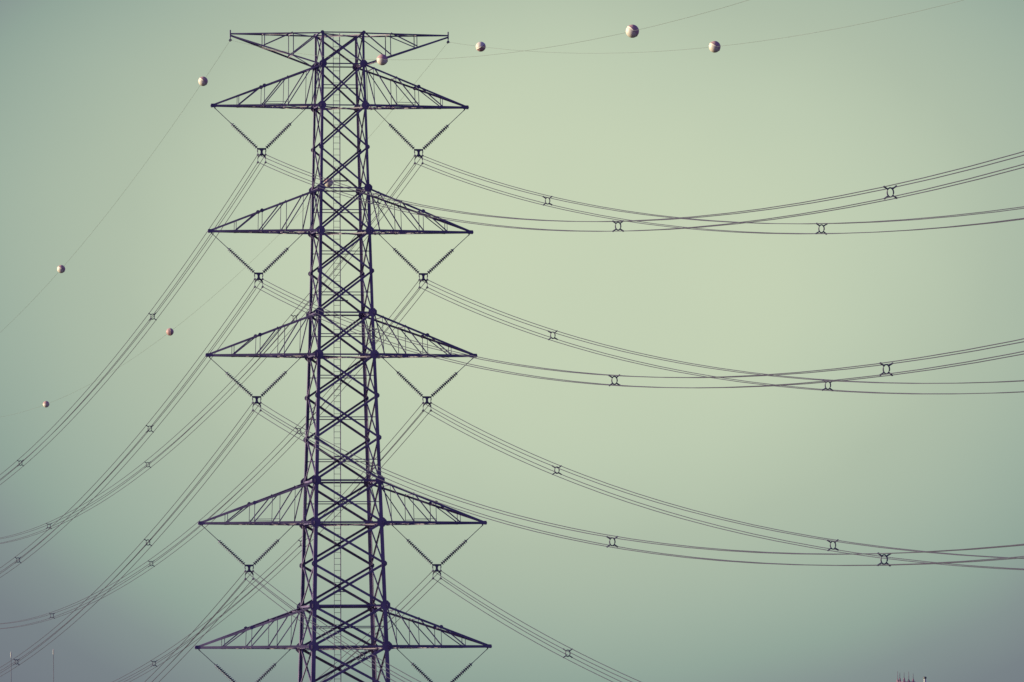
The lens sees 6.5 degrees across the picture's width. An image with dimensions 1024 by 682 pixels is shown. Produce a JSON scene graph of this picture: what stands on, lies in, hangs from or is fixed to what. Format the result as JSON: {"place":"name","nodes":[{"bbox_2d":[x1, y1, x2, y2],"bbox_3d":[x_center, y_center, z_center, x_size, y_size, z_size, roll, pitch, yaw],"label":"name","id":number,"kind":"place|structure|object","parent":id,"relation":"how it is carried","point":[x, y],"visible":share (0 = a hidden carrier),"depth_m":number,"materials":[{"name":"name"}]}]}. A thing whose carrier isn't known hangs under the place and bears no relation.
{"place":"outdoors","nodes":[
{"label":"outdoors","id":0,"kind":"place"},
{"bbox_2d":[53,649,53,681],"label":"lightning mast","id":1,"kind":"object","parent":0,"point":[53,665],"visible":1,"depth_m":929.53,"materials":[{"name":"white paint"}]},
{"bbox_2d":[0,0,1023,681],"label":"sky","id":2,"kind":"structure","parent":0,"point":[90,89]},
{"bbox_2d":[897,671,913,681],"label":"antenna mast","id":3,"kind":"object","parent":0,"point":[899,680],"visible":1,"depth_m":899.56,"materials":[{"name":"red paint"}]},
{"label":"ground","id":4,"kind":"structure","parent":0,"visible":0},
{"bbox_2d":[194,30,491,681],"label":"transmission tower","id":5,"kind":"structure","parent":4,"relation":"on","point":[372,606],"depth_m":578.00,"materials":[{"name":"metal"}]},
{"bbox_2d":[199,650,289,681],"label":"insulator assembly","id":6,"kind":"object","parent":5,"relation":"hanging from","point":[231,679],"visible":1,"depth_m":575.82,"materials":[{"name":"metal"}]},
{"bbox_2d":[202,525,293,579],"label":"insulator assembly","id":7,"kind":"object","parent":5,"relation":"hanging from","point":[242,562],"visible":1,"depth_m":576.40,"materials":[{"name":"metal"}]},
{"bbox_2d":[147,571,420,681],"bbox_3d":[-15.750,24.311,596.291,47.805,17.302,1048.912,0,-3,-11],"label":"conductor bundle","id":8,"kind":"object","parent":7,"relation":"hanging from","point":[293,616],"visible":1,"depth_m":557.82,"materials":[{"name":"metal"}]},
{"bbox_2d":[209,357,300,411],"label":"insulator assembly","id":9,"kind":"object","parent":5,"relation":"hanging from","point":[272,385],"visible":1,"depth_m":577.08,"materials":[{"name":"metal"}]},
{"bbox_2d":[0,403,1023,676],"bbox_3d":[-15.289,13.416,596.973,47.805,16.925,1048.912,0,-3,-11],"label":"conductor bundle","id":10,"kind":"object","parent":9,"relation":"hanging from","point":[610,537],"visible":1,"depth_m":473.93,"materials":[{"name":"metal"}]},
{"bbox_2d":[212,233,302,287],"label":"insulator assembly","id":11,"kind":"object","parent":5,"relation":"hanging from","point":[267,267],"visible":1,"depth_m":577.52,"materials":[{"name":"metal"}]},
{"bbox_2d":[0,279,1023,577],"bbox_3d":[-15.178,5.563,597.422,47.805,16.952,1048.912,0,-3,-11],"label":"conductor bundle","id":12,"kind":"object","parent":11,"relation":"hanging from","point":[536,377],"visible":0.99,"depth_m":469.70,"materials":[{"name":"metal"}]},
{"bbox_2d":[215,108,305,163],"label":"insulator assembly","id":13,"kind":"object","parent":5,"relation":"hanging from","point":[261,149],"visible":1,"depth_m":578.00,"materials":[{"name":"metal"}]},
{"bbox_2d":[0,151,1023,484],"bbox_3d":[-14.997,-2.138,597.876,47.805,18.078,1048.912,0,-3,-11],"label":"conductor bundle","id":14,"kind":"object","parent":13,"relation":"hanging from","point":[888,197],"visible":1,"depth_m":464.78,"materials":[{"name":"metal"}]},
{"bbox_2d":[374,109,464,163],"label":"insulator assembly","id":15,"kind":"object","parent":5,"relation":"hanging from","point":[410,145],"visible":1,"depth_m":579.93,"materials":[{"name":"metal"}]},
{"bbox_2d":[0,155,1023,543],"bbox_3d":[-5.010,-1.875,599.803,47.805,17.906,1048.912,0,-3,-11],"label":"conductor bundle","id":16,"kind":"object","parent":15,"relation":"hanging from","point":[562,209],"visible":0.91,"depth_m":532.54,"materials":[{"name":"metal"}]},
{"bbox_2d":[379,234,468,288],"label":"insulator assembly","id":17,"kind":"object","parent":5,"relation":"hanging from","point":[430,269],"visible":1,"depth_m":579.57,"materials":[{"name":"metal"}]},
{"bbox_2d":[0,280,1023,628],"bbox_3d":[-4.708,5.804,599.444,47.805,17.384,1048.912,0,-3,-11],"label":"conductor bundle","id":18,"kind":"object","parent":17,"relation":"hanging from","point":[534,334],"visible":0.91,"depth_m":532.45,"materials":[{"name":"metal"}]},
{"bbox_2d":[383,358,472,411],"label":"insulator assembly","id":19,"kind":"object","parent":5,"relation":"hanging from","point":[433,394],"visible":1,"depth_m":579.18,"materials":[{"name":"metal"}]},
{"bbox_2d":[113,403,1023,681],"bbox_3d":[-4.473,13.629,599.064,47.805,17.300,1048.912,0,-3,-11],"label":"conductor bundle","id":20,"kind":"object","parent":19,"relation":"hanging from","point":[835,549],"visible":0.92,"depth_m":508.94,"materials":[{"name":"metal"}]},
{"bbox_2d":[392,525,482,579],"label":"insulator assembly","id":21,"kind":"object","parent":5,"relation":"hanging from","point":[429,560],"visible":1,"depth_m":578.71,"materials":[{"name":"metal"}]},
{"bbox_2d":[318,571,640,681],"bbox_3d":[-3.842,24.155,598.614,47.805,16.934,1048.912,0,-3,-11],"label":"conductor bundle","id":22,"kind":"object","parent":21,"relation":"hanging from","point":[502,623],"visible":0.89,"depth_m":551.57,"materials":[{"name":"metal"}]},
{"bbox_2d":[397,648,487,681],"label":"insulator assembly","id":23,"kind":"object","parent":5,"relation":"hanging from","point":[429,679],"visible":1,"depth_m":578.36,"materials":[{"name":"metal"}]},
{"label":"wire clamp","id":24,"kind":"object","parent":5,"relation":"attached to","visible":0},
{"bbox_2d":[4,0,747,328],"bbox_3d":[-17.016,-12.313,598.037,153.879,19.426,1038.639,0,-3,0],"label":"earth wire","id":25,"kind":"object","parent":24,"relation":"attached to","point":[376,59],"visible":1,"depth_m":512.60,"materials":[{"name":"grey metal"}]},
{"bbox_2d":[57,265,64,272],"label":"marker ball","id":26,"kind":"object","parent":25,"relation":"hanging from","point":[60,269],"visible":1,"depth_m":696.37,"materials":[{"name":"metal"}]},
{"bbox_2d":[198,77,207,85],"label":"marker ball","id":27,"kind":"object","parent":25,"relation":"hanging from","point":[202,81],"visible":1,"depth_m":594.15,"materials":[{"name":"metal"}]},
{"bbox_2d":[377,54,387,64],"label":"marker ball","id":28,"kind":"object","parent":25,"relation":"hanging from","point":[382,59],"visible":1,"depth_m":509.35,"materials":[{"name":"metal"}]},
{"bbox_2d":[626,25,638,37],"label":"marker ball","id":29,"kind":"object","parent":25,"relation":"hanging from","point":[631,32],"visible":1,"depth_m":426.16,"materials":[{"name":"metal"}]},
{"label":"wire clamp","id":30,"kind":"object","parent":5,"relation":"attached to","visible":0},
{"bbox_2d":[3,0,962,416],"bbox_3d":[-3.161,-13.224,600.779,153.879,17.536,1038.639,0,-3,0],"label":"earth wire","id":31,"kind":"object","parent":30,"relation":"attached to","point":[519,50],"visible":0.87,"depth_m":551.32,"materials":[{"name":"grey metal"}]},
{"bbox_2d":[43,401,48,406],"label":"marker ball","id":32,"kind":"object","parent":31,"relation":"hanging from","point":[45,403],"visible":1,"depth_m":868.82,"materials":[{"name":"plastic"}]},
{"bbox_2d":[166,328,173,335],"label":"marker ball","id":33,"kind":"object","parent":31,"relation":"hanging from","point":[168,332],"visible":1,"depth_m":753.56,"materials":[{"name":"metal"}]},
{"bbox_2d":[324,178,332,186],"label":"marker ball","id":34,"kind":"object","parent":31,"relation":"hanging from","point":[327,184],"visible":0.59,"depth_m":644.04,"materials":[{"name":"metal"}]},
{"bbox_2d":[476,42,485,51],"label":"marker ball","id":35,"kind":"object","parent":31,"relation":"hanging from","point":[480,46],"visible":1,"depth_m":566.80,"materials":[{"name":"plastic"}]},
{"bbox_2d":[709,41,720,52],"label":"marker ball","id":36,"kind":"object","parent":31,"relation":"hanging from","point":[713,48],"visible":1,"depth_m":484.63,"materials":[{"name":"plastic"}]}
]}

